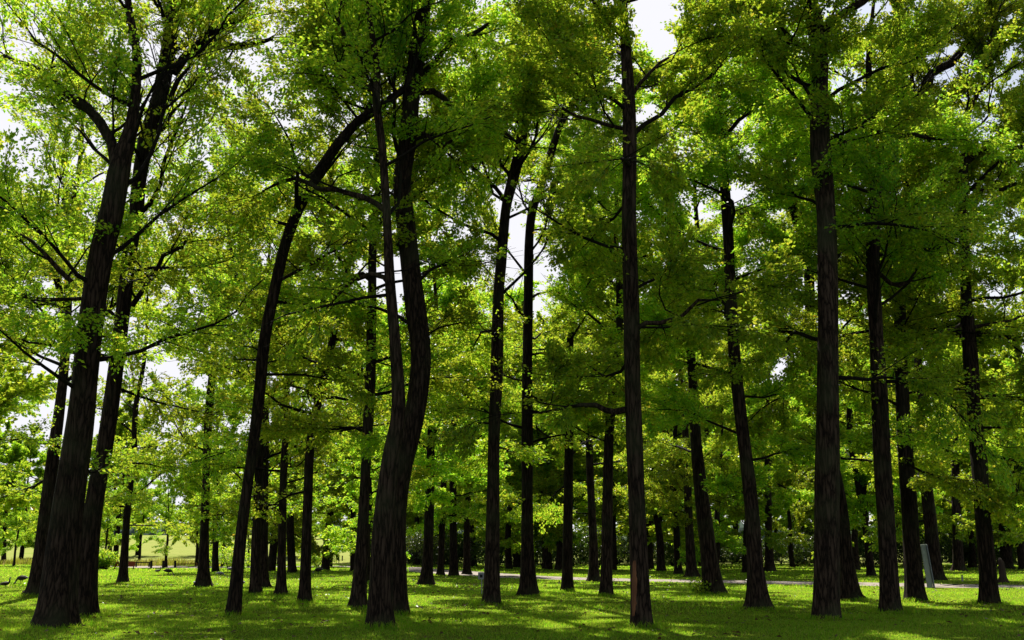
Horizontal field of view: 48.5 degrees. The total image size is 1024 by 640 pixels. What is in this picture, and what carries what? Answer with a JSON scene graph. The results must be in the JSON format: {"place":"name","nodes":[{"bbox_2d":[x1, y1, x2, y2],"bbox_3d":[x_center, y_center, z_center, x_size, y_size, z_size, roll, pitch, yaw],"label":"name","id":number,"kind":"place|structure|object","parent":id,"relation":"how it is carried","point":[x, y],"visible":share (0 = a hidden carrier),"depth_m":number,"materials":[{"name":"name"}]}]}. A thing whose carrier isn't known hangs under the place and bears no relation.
{"place":"outdoors","nodes":[
{"label":"outdoors","id":0,"kind":"place"},
{"bbox_2d":[0,521,873,541],"bbox_3d":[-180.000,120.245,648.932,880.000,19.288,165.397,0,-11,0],"label":"hills","id":1,"kind":"structure","parent":0,"point":[741,525],"depth_m":595.43,"materials":[{"name":"green plant"}]},
{"bbox_2d":[0,535,1023,639],"bbox_3d":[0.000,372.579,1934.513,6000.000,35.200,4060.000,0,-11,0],"label":"ground","id":2,"kind":"structure","parent":0,"point":[182,550],"depth_m":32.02,"materials":[{"name":"green plant"}]},
{"bbox_2d":[0,420,34,560],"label":"oak tree","id":3,"kind":"object","parent":2,"relation":"on","point":[18,449],"visible":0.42,"depth_m":131.55,"materials":[{"name":"green plant"}]},
{"bbox_2d":[0,476,37,565],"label":"oak tree","id":4,"kind":"object","parent":2,"relation":"on","point":[12,521],"visible":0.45,"depth_m":110.81,"materials":[{"name":"green plant"}]},
{"bbox_2d":[0,426,46,558],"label":"oak tree","id":5,"kind":"object","parent":2,"relation":"on","point":[33,453],"visible":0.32,"depth_m":146.92,"materials":[{"name":"green plant"}]},
{"bbox_2d":[17,494,38,540],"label":"oak tree","id":6,"kind":"object","parent":2,"relation":"on","point":[27,537],"visible":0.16,"depth_m":108.05,"materials":[{"name":"green plant"}]},
{"bbox_2d":[0,49,65,512],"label":"oak tree","id":7,"kind":"object","parent":2,"relation":"on","point":[41,382],"visible":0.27,"depth_m":43.99,"materials":[{"name":"green plant"}]},
{"bbox_2d":[0,247,66,549],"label":"oak tree","id":8,"kind":"object","parent":2,"relation":"on","point":[35,400],"visible":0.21,"depth_m":62.32,"materials":[{"name":"green plant"}]},
{"bbox_2d":[0,556,194,565],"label":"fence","id":9,"kind":"object","parent":2,"relation":"on","point":[158,562],"visible":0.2,"depth_m":114.72,"materials":[{"name":"green plant"}]},
{"bbox_2d":[99,548,119,568],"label":"shrub","id":10,"kind":"object","parent":2,"relation":"on","point":[112,556],"visible":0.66,"depth_m":93.25,"materials":[{"name":"green plant"}]},
{"bbox_2d":[0,0,224,596],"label":"oak tree","id":11,"kind":"object","parent":2,"relation":"on","point":[47,482],"visible":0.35,"depth_m":41.38,"materials":[{"name":"green plant"}]},
{"bbox_2d":[6,220,218,581],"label":"oak tree","id":12,"kind":"object","parent":2,"relation":"on","point":[123,575],"visible":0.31,"depth_m":59.05,"materials":[{"name":"green plant"}]},
{"bbox_2d":[99,477,135,553],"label":"oak tree","id":13,"kind":"object","parent":2,"relation":"on","point":[107,526],"visible":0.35,"depth_m":104.53,"materials":[{"name":"green plant"}]},
{"bbox_2d":[89,431,154,553],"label":"oak tree","id":14,"kind":"object","parent":2,"relation":"on","point":[95,440],"visible":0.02,"depth_m":161.17,"materials":[{"name":"green plant"}]},
{"bbox_2d":[87,389,161,559],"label":"oak tree","id":15,"kind":"object","parent":2,"relation":"on","point":[125,417],"visible":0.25,"depth_m":143.88,"materials":[{"name":"green plant"}]},
{"bbox_2d":[127,463,162,559],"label":"oak tree","id":16,"kind":"object","parent":2,"relation":"on","point":[144,514],"visible":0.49,"depth_m":121.99,"materials":[{"name":"green plant"}]},
{"bbox_2d":[118,436,173,554],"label":"oak tree","id":17,"kind":"object","parent":2,"relation":"on","point":[148,518],"visible":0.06,"depth_m":170.75,"materials":[{"name":"green plant"}]},
{"bbox_2d":[0,0,334,627],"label":"oak tree","id":18,"kind":"object","parent":2,"relation":"on","point":[57,603],"visible":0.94,"depth_m":26.01,"materials":[{"name":"green plant"}]},
{"bbox_2d":[0,0,342,615],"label":"oak tree","id":19,"kind":"object","parent":2,"relation":"on","point":[128,282],"visible":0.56,"depth_m":29.72,"materials":[{"name":"green plant"}]},
{"bbox_2d":[149,464,197,566],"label":"oak tree","id":20,"kind":"object","parent":2,"relation":"on","point":[167,514],"visible":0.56,"depth_m":102.77,"materials":[{"name":"green plant"}]},
{"bbox_2d":[167,467,221,563],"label":"oak tree","id":21,"kind":"object","parent":2,"relation":"on","point":[192,535],"visible":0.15,"depth_m":109.74,"materials":[{"name":"green plant"}]},
{"bbox_2d":[117,148,310,586],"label":"oak tree","id":22,"kind":"object","parent":2,"relation":"on","point":[203,577],"visible":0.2,"depth_m":52.35,"materials":[{"name":"green plant"}]},
{"bbox_2d":[175,348,253,571],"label":"oak tree","id":23,"kind":"object","parent":2,"relation":"on","point":[216,535],"visible":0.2,"depth_m":83.90,"materials":[{"name":"green plant"}]},
{"bbox_2d":[209,452,242,565],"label":"oak tree","id":24,"kind":"object","parent":2,"relation":"on","point":[232,525],"visible":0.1,"depth_m":108.68,"materials":[{"name":"green plant"}]},
{"bbox_2d":[209,540,250,569],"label":"shrub","id":25,"kind":"object","parent":2,"relation":"on","point":[224,555],"visible":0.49,"depth_m":89.67,"materials":[{"name":"green plant"}]},
{"bbox_2d":[135,67,360,594],"bbox_3d":[-10.479,0.506,42.794,7.798,19.674,9.177,-5,-12,24],"label":"oak tree","id":26,"kind":"object","parent":2,"relation":"on","point":[255,585],"visible":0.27,"depth_m":42.20,"materials":[{"name":"green plant"}]},
{"bbox_2d":[158,171,358,586],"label":"oak tree","id":27,"kind":"object","parent":2,"relation":"on","point":[265,580],"visible":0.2,"depth_m":50.32,"materials":[{"name":"green plant"}]},
{"bbox_2d":[154,127,363,594],"bbox_3d":[-9.389,0.935,42.742,7.570,18.812,9.092,0,-11,0],"label":"oak tree","id":28,"kind":"object","parent":2,"relation":"on","point":[281,585],"visible":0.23,"depth_m":41.85,"materials":[{"name":"green plant"}]},
{"bbox_2d":[228,327,357,572],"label":"oak tree","id":29,"kind":"object","parent":2,"relation":"on","point":[292,527],"visible":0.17,"depth_m":80.57,"materials":[{"name":"green plant"}]},
{"bbox_2d":[231,330,358,570],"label":"oak tree","id":30,"kind":"object","parent":2,"relation":"on","point":[272,556],"visible":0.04,"depth_m":86.43,"materials":[{"name":"green plant"}]},
{"bbox_2d":[145,0,497,615],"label":"oak tree","id":31,"kind":"object","parent":2,"relation":"on","point":[329,157],"visible":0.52,"depth_m":30.19,"materials":[{"name":"green plant"}]},
{"bbox_2d":[268,328,386,569],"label":"oak tree","id":32,"kind":"object","parent":2,"relation":"on","point":[325,563],"visible":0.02,"depth_m":90.26,"materials":[{"name":"green plant"}]},
{"bbox_2d":[312,466,349,565],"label":"oak tree","id":33,"kind":"object","parent":2,"relation":"on","point":[322,526],"visible":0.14,"depth_m":106.90,"materials":[{"name":"green plant"}]},
{"bbox_2d":[176,8,489,602],"bbox_3d":[-5.445,-1.079,37.487,10.044,20.691,9.265,-5,-12,22],"label":"oak tree","id":34,"kind":"object","parent":2,"relation":"on","point":[304,591],"visible":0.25,"depth_m":36.60,"materials":[{"name":"green plant"}]},
{"bbox_2d":[313,393,380,570],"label":"oak tree","id":35,"kind":"object","parent":2,"relation":"on","point":[333,520],"visible":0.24,"depth_m":86.69,"materials":[{"name":"green plant"}]},
{"bbox_2d":[178,0,532,627],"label":"oak tree","id":36,"kind":"object","parent":2,"relation":"on","point":[380,605],"visible":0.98,"depth_m":26.30,"materials":[{"name":"green plant"}]},
{"bbox_2d":[317,286,411,580],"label":"oak tree","id":37,"kind":"object","parent":2,"relation":"on","point":[339,537],"visible":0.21,"depth_m":58.96,"materials":[{"name":"green plant"}]},
{"bbox_2d":[207,0,522,608],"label":"oak tree","id":38,"kind":"object","parent":2,"relation":"on","point":[275,430],"visible":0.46,"depth_m":33.01,"materials":[{"name":"green plant"}]},
{"bbox_2d":[206,0,609,614],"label":"oak tree","id":39,"kind":"object","parent":2,"relation":"on","point":[420,356],"visible":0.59,"depth_m":30.79,"materials":[{"name":"green plant"}]},
{"bbox_2d":[406,466,435,564],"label":"oak tree","id":40,"kind":"object","parent":2,"relation":"on","point":[416,519],"visible":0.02,"depth_m":118.27,"materials":[{"name":"green plant"}]},
{"bbox_2d":[406,525,449,566],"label":"shrub","id":41,"kind":"object","parent":2,"relation":"on","point":[417,542],"visible":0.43,"depth_m":104.51,"materials":[{"name":"green plant"}]},
{"bbox_2d":[373,311,485,574],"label":"oak tree","id":42,"kind":"object","parent":2,"relation":"on","point":[441,545],"visible":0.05,"depth_m":72.57,"materials":[{"name":"green plant"}]},
{"bbox_2d":[349,172,545,584],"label":"oak tree","id":43,"kind":"object","parent":2,"relation":"on","point":[427,502],"visible":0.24,"depth_m":53.91,"materials":[{"name":"green plant"}]},
{"bbox_2d":[433,542,462,564],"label":"shrub","id":44,"kind":"object","parent":2,"relation":"on","point":[447,555],"visible":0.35,"depth_m":118.51,"materials":[{"name":"green plant"}]},
{"bbox_2d":[406,277,520,575],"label":"oak tree","id":45,"kind":"object","parent":2,"relation":"on","point":[453,517],"visible":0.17,"depth_m":71.01,"materials":[{"name":"green plant"}]},
{"bbox_2d":[409,326,521,573],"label":"oak tree","id":46,"kind":"object","parent":2,"relation":"on","point":[504,433],"visible":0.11,"depth_m":75.37,"materials":[{"name":"green plant"}]},
{"bbox_2d":[326,0,620,604],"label":"oak tree","id":47,"kind":"object","parent":2,"relation":"on","point":[490,459],"visible":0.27,"depth_m":36.19,"materials":[{"name":"green plant"}]},
{"bbox_2d":[457,413,504,566],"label":"oak tree","id":48,"kind":"object","parent":2,"relation":"on","point":[473,561],"visible":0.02,"depth_m":107.00,"materials":[{"name":"green plant"}]},
{"bbox_2d":[470,537,512,564],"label":"shrub","id":49,"kind":"object","parent":2,"relation":"on","point":[476,548],"visible":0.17,"depth_m":103.53,"materials":[{"name":"green plant"}]},
{"bbox_2d":[470,355,544,568],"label":"oak tree","id":50,"kind":"object","parent":2,"relation":"on","point":[507,543],"visible":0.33,"depth_m":93.53,"materials":[{"name":"green plant"}]},
{"bbox_2d":[459,293,561,567],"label":"oak tree","id":51,"kind":"object","parent":2,"relation":"on","point":[516,556],"visible":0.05,"depth_m":101.83,"materials":[{"name":"green plant"}]},
{"bbox_2d":[0,575,1023,639],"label":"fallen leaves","id":52,"kind":"object","parent":2,"relation":"on","point":[487,613],"visible":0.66,"depth_m":33.10,"materials":[{"name":"green plant"}]},
{"bbox_2d":[509,376,573,562],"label":"oak tree","id":53,"kind":"object","parent":2,"relation":"on","point":[553,461],"visible":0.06,"depth_m":94.21,"materials":[{"name":"green plant"}]},
{"bbox_2d":[429,2,683,595],"bbox_3d":[1.464,-1.162,43.585,10.501,23.256,8.396,0,-11,0],"label":"oak tree","id":54,"kind":"object","parent":2,"relation":"on","point":[525,324],"visible":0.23,"depth_m":42.51,"materials":[{"name":"green plant"}]},
{"bbox_2d":[500,303,622,568],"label":"oak tree","id":55,"kind":"object","parent":2,"relation":"on","point":[544,469],"visible":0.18,"depth_m":92.14,"materials":[{"name":"green plant"}]},
{"bbox_2d":[552,522,588,565],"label":"shrub","id":56,"kind":"object","parent":2,"relation":"on","point":[576,551],"visible":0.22,"depth_m":102.94,"materials":[{"name":"green plant"}]},
{"bbox_2d":[477,117,665,590],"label":"oak tree","id":57,"kind":"object","parent":2,"relation":"on","point":[566,461],"visible":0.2,"depth_m":45.96,"materials":[{"name":"green plant"}]},
{"bbox_2d":[533,372,625,569],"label":"oak tree","id":58,"kind":"object","parent":2,"relation":"on","point":[549,486],"visible":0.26,"depth_m":89.92,"materials":[{"name":"green plant"}]},
{"bbox_2d":[503,194,686,580],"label":"oak tree","id":59,"kind":"object","parent":2,"relation":"on","point":[592,492],"visible":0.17,"depth_m":60.17,"materials":[{"name":"green plant"}]},
{"bbox_2d":[573,403,623,524],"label":"oak tree","id":60,"kind":"object","parent":2,"relation":"on","point":[584,517],"visible":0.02,"depth_m":130.19,"materials":[{"name":"green plant"}]},
{"bbox_2d":[573,523,627,566],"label":"shrub","id":61,"kind":"object","parent":2,"relation":"on","point":[599,549],"visible":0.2,"depth_m":102.61,"materials":[{"name":"green plant"}]},
{"bbox_2d":[582,414,646,569],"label":"oak tree","id":62,"kind":"object","parent":2,"relation":"on","point":[616,509],"visible":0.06,"depth_m":89.81,"materials":[{"name":"green plant"}]},
{"bbox_2d":[418,0,816,626],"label":"oak tree","id":63,"kind":"object","parent":2,"relation":"on","point":[578,48],"visible":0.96,"depth_m":25.79,"materials":[{"name":"green plant"}]},
{"bbox_2d":[503,70,744,594],"bbox_3d":[4.330,-0.260,42.541,9.349,21.076,8.376,0,-11,0],"label":"oak tree","id":64,"kind":"object","parent":2,"relation":"on","point":[559,288],"visible":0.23,"depth_m":41.17,"materials":[{"name":"green plant"}]},
{"bbox_2d":[617,542,665,561],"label":"shrub","id":65,"kind":"object","parent":2,"relation":"on","point":[628,554],"visible":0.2,"depth_m":112.81,"materials":[{"name":"green plant"}]},
{"bbox_2d":[581,363,717,570],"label":"oak tree","id":66,"kind":"object","parent":2,"relation":"on","point":[661,565],"visible":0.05,"depth_m":86.68,"materials":[{"name":"green plant"}]},
{"bbox_2d":[598,286,710,568],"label":"oak tree","id":67,"kind":"object","parent":2,"relation":"on","point":[650,527],"visible":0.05,"depth_m":93.22,"materials":[{"name":"green plant"}]},
{"bbox_2d":[653,541,685,565],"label":"shrub","id":68,"kind":"object","parent":2,"relation":"on","point":[668,547],"visible":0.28,"depth_m":108.88,"materials":[{"name":"green plant"}]},
{"bbox_2d":[546,62,800,593],"bbox_3d":[7.144,-0.291,45.199,11.521,22.185,9.122,0,-11,0],"label":"oak tree","id":69,"kind":"object","parent":2,"relation":"on","point":[710,570],"visible":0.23,"depth_m":43.55,"materials":[{"name":"green plant"}]},
{"bbox_2d":[613,342,740,573],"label":"oak tree","id":70,"kind":"object","parent":2,"relation":"on","point":[621,491],"visible":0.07,"depth_m":75.07,"materials":[{"name":"green plant"}]},
{"bbox_2d":[642,260,749,576],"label":"oak tree","id":71,"kind":"object","parent":2,"relation":"on","point":[671,500],"visible":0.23,"depth_m":68.45,"materials":[{"name":"green plant"}]},
{"bbox_2d":[684,577,716,593],"bbox_3d":[7.023,9.873,42.176,1.232,0.776,1.121,0,-11,0],"label":"sapling sprout","id":72,"kind":"object","parent":2,"relation":"on","point":[699,586],"visible":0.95,"depth_m":42.03,"materials":[{"name":"green plant"}]},
{"bbox_2d":[666,410,737,565],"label":"oak tree","id":73,"kind":"object","parent":2,"relation":"on","point":[721,545],"depth_m":111.11,"materials":[{"name":"green plant"}]},
{"bbox_2d":[661,359,766,567],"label":"oak tree","id":74,"kind":"object","parent":2,"relation":"on","point":[735,548],"visible":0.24,"depth_m":73.10,"materials":[{"name":"green plant"}]},
{"bbox_2d":[582,19,858,609],"bbox_3d":[6.136,-2.251,33.454,8.575,21.398,9.597,0,-11,0],"label":"oak tree","id":75,"kind":"object","parent":2,"relation":"on","point":[717,134],"visible":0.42,"depth_m":32.97,"materials":[{"name":"green plant"}]},
{"bbox_2d":[667,306,773,545],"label":"oak tree","id":76,"kind":"object","parent":2,"relation":"on","point":[696,537],"visible":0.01,"depth_m":101.06,"materials":[{"name":"green plant"}]},
{"bbox_2d":[719,542,741,565],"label":"shrub","id":77,"kind":"object","parent":2,"relation":"on","point":[724,558],"visible":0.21,"depth_m":112.31,"materials":[{"name":"green plant"}]},
{"bbox_2d":[702,317,795,572],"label":"oak tree","id":78,"kind":"object","parent":2,"relation":"on","point":[773,541],"visible":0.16,"depth_m":79.84,"materials":[{"name":"green plant"}]},
{"bbox_2d":[728,538,787,564],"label":"shrub","id":79,"kind":"object","parent":2,"relation":"on","point":[763,553],"visible":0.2,"depth_m":112.07,"materials":[{"name":"green plant"}]},
{"bbox_2d":[707,315,815,571],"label":"oak tree","id":80,"kind":"object","parent":2,"relation":"on","point":[784,502],"visible":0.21,"depth_m":83.88,"materials":[{"name":"green plant"}]},
{"bbox_2d":[758,395,814,567],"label":"oak tree","id":81,"kind":"object","parent":2,"relation":"on","point":[790,539],"visible":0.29,"depth_m":102.90,"materials":[{"name":"green plant"}]},
{"bbox_2d":[758,407,815,563],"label":"oak tree","id":82,"kind":"object","parent":2,"relation":"on","point":[784,522],"visible":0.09,"depth_m":123.72,"materials":[{"name":"green plant"}]},
{"bbox_2d":[776,528,813,566],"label":"shrub","id":83,"kind":"object","parent":2,"relation":"on","point":[806,550],"visible":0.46,"depth_m":106.48,"materials":[{"name":"green plant"}]},
{"bbox_2d":[656,50,966,600],"bbox_3d":[9.595,-0.517,38.527,10.501,19.999,9.894,0,-11,0],"label":"oak tree","id":84,"kind":"object","parent":2,"relation":"on","point":[760,419],"visible":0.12,"depth_m":36.89,"materials":[{"name":"green plant"}]},
{"bbox_2d":[774,398,856,521],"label":"oak tree","id":85,"kind":"object","parent":2,"relation":"on","point":[810,512],"visible":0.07,"depth_m":117.18,"materials":[{"name":"green plant"}]},
{"bbox_2d":[670,0,1023,618],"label":"oak tree","id":86,"kind":"object","parent":2,"relation":"on","point":[828,37],"visible":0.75,"depth_m":29.50,"materials":[{"name":"green plant"}]},
{"bbox_2d":[796,349,913,569],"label":"oak tree","id":87,"kind":"object","parent":2,"relation":"on","point":[854,536],"visible":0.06,"depth_m":90.26,"materials":[{"name":"green plant"}]},
{"bbox_2d":[783,272,944,575],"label":"oak tree","id":88,"kind":"object","parent":2,"relation":"on","point":[859,484],"visible":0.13,"depth_m":71.00,"materials":[{"name":"green plant"}]},
{"bbox_2d":[806,325,921,543],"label":"oak tree","id":89,"kind":"object","parent":2,"relation":"on","point":[860,534],"visible":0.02,"depth_m":107.89,"materials":[{"name":"green plant"}]},
{"bbox_2d":[713,0,1023,601],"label":"oak tree","id":90,"kind":"object","parent":2,"relation":"on","point":[910,483],"visible":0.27,"depth_m":36.81,"materials":[{"name":"green plant"}]},
{"bbox_2d":[717,0,1023,611],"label":"oak tree","id":91,"kind":"object","parent":2,"relation":"on","point":[876,174],"visible":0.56,"depth_m":31.18,"materials":[{"name":"green plant"}]},
{"bbox_2d":[858,533,899,566],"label":"shrub","id":92,"kind":"object","parent":2,"relation":"on","point":[862,549],"visible":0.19,"depth_m":104.88,"materials":[{"name":"green plant"}]},
{"bbox_2d":[864,395,960,525],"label":"oak tree","id":93,"kind":"object","parent":2,"relation":"on","point":[897,499],"visible":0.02,"depth_m":98.87,"materials":[{"name":"green plant"}]},
{"bbox_2d":[803,0,1023,603],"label":"oak tree","id":94,"kind":"object","parent":2,"relation":"on","point":[1011,101],"visible":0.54,"depth_m":35.97,"materials":[{"name":"green plant"}]},
{"bbox_2d":[840,226,1008,580],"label":"oak tree","id":95,"kind":"object","parent":2,"relation":"on","point":[929,520],"visible":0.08,"depth_m":61.35,"materials":[{"name":"green plant"}]},
{"bbox_2d":[921,544,934,587],"bbox_3d":[17.887,10.592,48.940,0.498,1.873,0.114,2,-11,-8],"label":"green board","id":96,"kind":"object","parent":2,"relation":"on","point":[927,568],"visible":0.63,"depth_m":48.92,"materials":[{"name":"paint"}]},
{"bbox_2d":[939,539,977,567],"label":"shrub","id":97,"kind":"object","parent":2,"relation":"on","point":[966,549],"visible":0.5,"depth_m":101.47,"materials":[{"name":"green plant"}]},
{"bbox_2d":[921,400,997,567],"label":"oak tree","id":98,"kind":"object","parent":2,"relation":"on","point":[972,545],"visible":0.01,"depth_m":100.66,"materials":[{"name":"green plant"}]},
{"bbox_2d":[910,349,1020,570],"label":"oak tree","id":99,"kind":"object","parent":2,"relation":"on","point":[958,525],"visible":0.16,"depth_m":86.40,"materials":[{"name":"green plant"}]},
{"bbox_2d":[939,329,1023,568],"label":"oak tree","id":100,"kind":"object","parent":2,"relation":"on","point":[1006,557],"visible":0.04,"depth_m":93.51,"materials":[{"name":"green plant"}]},
{"bbox_2d":[944,341,1023,569],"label":"oak tree","id":101,"kind":"object","parent":2,"relation":"on","point":[992,362],"visible":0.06,"depth_m":92.82,"materials":[{"name":"green plant"}]},
{"bbox_2d":[955,193,1023,547],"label":"oak tree","id":102,"kind":"object","parent":2,"relation":"on","point":[1014,539],"visible":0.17,"depth_m":56.76,"materials":[{"name":"green plant"}]},
{"bbox_2d":[981,102,1023,510],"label":"oak tree","id":103,"kind":"object","parent":2,"relation":"on","point":[1012,353],"visible":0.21,"depth_m":44.10,"materials":[{"name":"green plant"}]},
{"bbox_2d":[998,558,1008,582],"bbox_3d":[24.200,12.462,56.230,0.613,1.427,0.664,0,-11,0],"label":"tree stump","id":104,"kind":"object","parent":2,"relation":"on","point":[1002,578],"visible":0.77,"depth_m":56.08,"materials":[{"name":"brown wood"}]},
{"bbox_2d":[0,0,1023,531],"label":"sky","id":105,"kind":"structure","parent":0,"point":[650,13],"materials":[{"name":"white"}]},
{"bbox_2d":[111,566,1023,587],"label":"path","id":106,"kind":"structure","parent":0,"point":[418,569],"depth_m":59.77,"materials":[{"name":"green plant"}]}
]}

